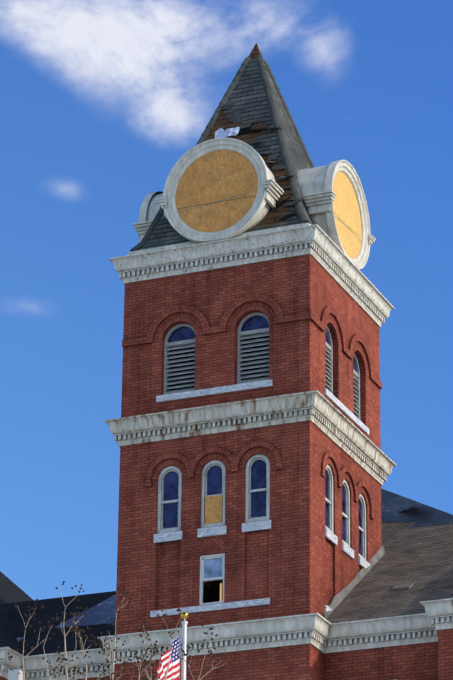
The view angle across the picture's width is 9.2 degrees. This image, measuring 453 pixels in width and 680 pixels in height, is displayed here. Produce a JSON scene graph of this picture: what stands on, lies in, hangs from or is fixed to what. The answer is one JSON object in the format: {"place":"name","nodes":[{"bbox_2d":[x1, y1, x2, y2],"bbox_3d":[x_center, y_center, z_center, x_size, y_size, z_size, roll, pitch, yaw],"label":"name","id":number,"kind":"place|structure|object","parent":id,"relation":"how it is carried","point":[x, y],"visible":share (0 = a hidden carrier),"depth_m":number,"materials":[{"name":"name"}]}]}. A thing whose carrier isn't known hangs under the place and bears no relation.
{"place":"outdoors","nodes":[
{"label":"outdoors","id":0,"kind":"place"},
{"bbox_2d":[8,669,22,679],"bbox_3d":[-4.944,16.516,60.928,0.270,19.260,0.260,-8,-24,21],"label":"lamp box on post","id":1,"kind":"object","parent":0,"point":[12,675],"visible":0.88,"depth_m":64.44,"materials":[{"name":"white"}]},
{"bbox_2d":[0,0,452,599],"label":"sky","id":2,"kind":"structure","parent":0,"point":[100,100],"materials":[{"name":"blue"}]},
{"label":"ground","id":3,"kind":"structure","parent":0,"visible":0},
{"bbox_2d":[8,593,221,679],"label":"tree branches","id":4,"kind":"object","parent":3,"relation":"on","point":[66,667],"visible":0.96,"depth_m":27.69,"materials":[{"name":"brown plant"}]},
{"bbox_2d":[1,581,230,679],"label":"tree leaves","id":5,"kind":"object","parent":4,"relation":"attached to","point":[101,642],"visible":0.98,"depth_m":27.78,"materials":[{"name":"brown plant"}]},
{"bbox_2d":[180,619,187,679],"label":"flagpole","id":6,"kind":"object","parent":3,"relation":"on","point":[184,623],"visible":0.92,"depth_m":59.19,"materials":[{"name":"silver metal"}]},
{"bbox_2d":[157,635,179,679],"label":"american flag","id":7,"kind":"object","parent":6,"relation":"attached to","point":[173,673],"visible":0.9,"depth_m":58.53,"materials":[{"name":"fabric"}]},
{"bbox_2d":[181,611,188,618],"bbox_3d":[-0.885,5.832,59.486,0.170,0.170,0.170,-8,-24,21],"label":"flagpole finial","id":8,"kind":"object","parent":6,"relation":"on","point":[184,616],"visible":0.85,"depth_m":59.43,"materials":[{"name":"gold metal"}]},
{"bbox_2d":[0,629,452,679],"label":"building walls","id":9,"kind":"structure","parent":3,"relation":"on","point":[429,661],"depth_m":62.56,"materials":[{"name":"brick"}]},
{"bbox_2d":[0,495,452,655],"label":"roofs","id":10,"kind":"structure","parent":9,"relation":"on","point":[421,558],"depth_m":66.87,"materials":[{"name":"grey tile"}]},
{"bbox_2d":[0,488,452,647],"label":"roof underlayment","id":11,"kind":"object","parent":10,"relation":"on","point":[396,507],"visible":0.47,"depth_m":70.56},
{"bbox_2d":[323,544,384,618],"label":"roof flashing","id":12,"kind":"object","parent":10,"relation":"attached to","point":[338,598],"visible":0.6,"depth_m":65.75,"materials":[{"name":"grey metal"}]},
{"bbox_2d":[392,583,413,590],"bbox_3d":[4.061,5.686,64.724,0.420,0.236,0.334,-8,-24,21],"label":"roof vent","id":13,"kind":"object","parent":10,"relation":"on","point":[402,586],"visible":1,"depth_m":64.62,"materials":[{"name":"grey metal"}]},
{"bbox_2d":[0,598,452,679],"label":"cornice","id":14,"kind":"structure","parent":9,"relation":"attached to","point":[319,632],"depth_m":63.14,"materials":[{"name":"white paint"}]},
{"bbox_2d":[114,254,381,679],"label":"brick tower","id":15,"kind":"structure","parent":3,"relation":"on","point":[292,561],"depth_m":65.27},
{"bbox_2d":[199,553,224,605],"bbox_3d":[-0.305,5.477,64.212,0.630,1.180,0.100,-8,-24,21],"label":"window frame","id":16,"kind":"structure","parent":15,"relation":"attached to","point":[212,556],"depth_m":64.24,"materials":[{"name":"white wood"}]},
{"bbox_2d":[204,558,221,578],"bbox_3d":[-0.298,5.212,64.330,0.530,0.500,0.001,-8,-24,21],"label":"window glass","id":17,"kind":"object","parent":16,"relation":"in","point":[212,568],"visible":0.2,"depth_m":64.33,"materials":[{"name":"blue glass"}]},
{"bbox_2d":[199,535,224,554],"bbox_3d":[-0.329,4.703,64.446,0.630,0.420,0.001,-8,-24,21],"label":"decorative brick panel","id":18,"kind":"object","parent":15,"relation":"attached to","point":[212,545],"visible":1,"depth_m":64.44,"materials":[{"name":"brick"}]},
{"bbox_2d":[128,222,310,254],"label":"roof flashing","id":19,"kind":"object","parent":15,"relation":"on","point":[240,235],"depth_m":67.19,"materials":[{"name":"white paint"}]},
{"bbox_2d":[139,43,313,249],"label":"spire roof","id":20,"kind":"structure","parent":19,"relation":"on","point":[248,97],"depth_m":69.73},
{"bbox_2d":[130,55,360,270],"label":"roof ridge caps","id":21,"kind":"object","parent":20,"relation":"attached to","point":[261,63],"visible":0.38,"depth_m":70.11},
{"bbox_2d":[215,102,303,220],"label":"spire storm damage","id":22,"kind":"object","parent":20,"relation":"attached to","point":[232,115],"visible":0.85,"depth_m":69.81},
{"bbox_2d":[220,583,221,600],"bbox_3d":[-0.180,5.884,64.461,0.077,0.540,0.346,11,-24,-23],"label":"window board","id":23,"kind":"object","parent":15,"relation":"attached to","point":[220,591],"visible":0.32,"depth_m":64.34,"materials":[{"name":"yellow"}]},
{"bbox_2d":[104,390,395,485],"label":"cornice","id":24,"kind":"structure","parent":15,"relation":"attached to","point":[328,419],"depth_m":65.65,"materials":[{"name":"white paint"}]},
{"bbox_2d":[109,224,393,327],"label":"cornice","id":25,"kind":"structure","parent":15,"relation":"attached to","point":[329,256],"depth_m":67.25,"materials":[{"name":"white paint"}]},
{"bbox_2d":[122,312,381,519],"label":"brick bands and stops","id":26,"kind":"object","parent":15,"relation":"attached to","point":[317,322],"visible":0.81,"depth_m":65.84,"materials":[{"name":"red brick"}]},
{"bbox_2d":[132,138,375,268],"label":"clock dormer casings","id":27,"kind":"object","parent":15,"relation":"on","point":[316,189],"visible":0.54,"depth_m":68.08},
{"bbox_2d":[176,150,361,258],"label":"plywood clock covers","id":28,"kind":"object","parent":27,"relation":"attached to","point":[213,177],"visible":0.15,"depth_m":67.98,"materials":[{"name":"beige wood"}]},
{"bbox_2d":[178,152,361,256],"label":"panel seams","id":29,"kind":"object","parent":28,"relation":"attached to","point":[253,199],"visible":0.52,"depth_m":67.88,"materials":[{"name":"brown wood"}]},
{"bbox_2d":[145,294,373,514],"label":"brick arches","id":30,"kind":"structure","parent":15,"relation":"on","point":[237,309],"depth_m":66.34,"materials":[{"name":"red brick"}]},
{"bbox_2d":[150,379,369,621],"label":"window sills","id":31,"kind":"structure","parent":15,"relation":"attached to","point":[251,527],"depth_m":64.92,"materials":[{"name":"white stone"}]},
{"bbox_2d":[168,336,353,602],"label":"dark window openings","id":32,"kind":"object","parent":15,"relation":"attached to","point":[212,594],"visible":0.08,"depth_m":66.17,"materials":[{"name":"black"}]},
{"bbox_2d":[157,454,365,559],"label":"arched window frames","id":33,"kind":"structure","parent":15,"relation":"attached to","point":[248,490],"depth_m":65.23,"materials":[{"name":"white wood"}]},
{"bbox_2d":[205,495,222,524],"bbox_3d":[-0.296,3.924,64.826,0.430,0.680,0.023,-8,-24,21],"label":"plywood board","id":34,"kind":"object","parent":33,"relation":"attached to","point":[213,509],"depth_m":64.82,"materials":[{"name":"beige wood"}]},
{"bbox_2d":[163,312,359,419],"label":"louvered shutters","id":35,"kind":"object","parent":15,"relation":"on","point":[240,346],"visible":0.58,"depth_m":66.63,"materials":[{"name":"grey wood"}]},
{"bbox_2d":[163,316,361,554],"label":"dark window glass","id":36,"kind":"object","parent":15,"relation":"attached to","point":[214,487],"visible":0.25,"depth_m":65.32,"materials":[{"name":"blue glass"}]}
]}

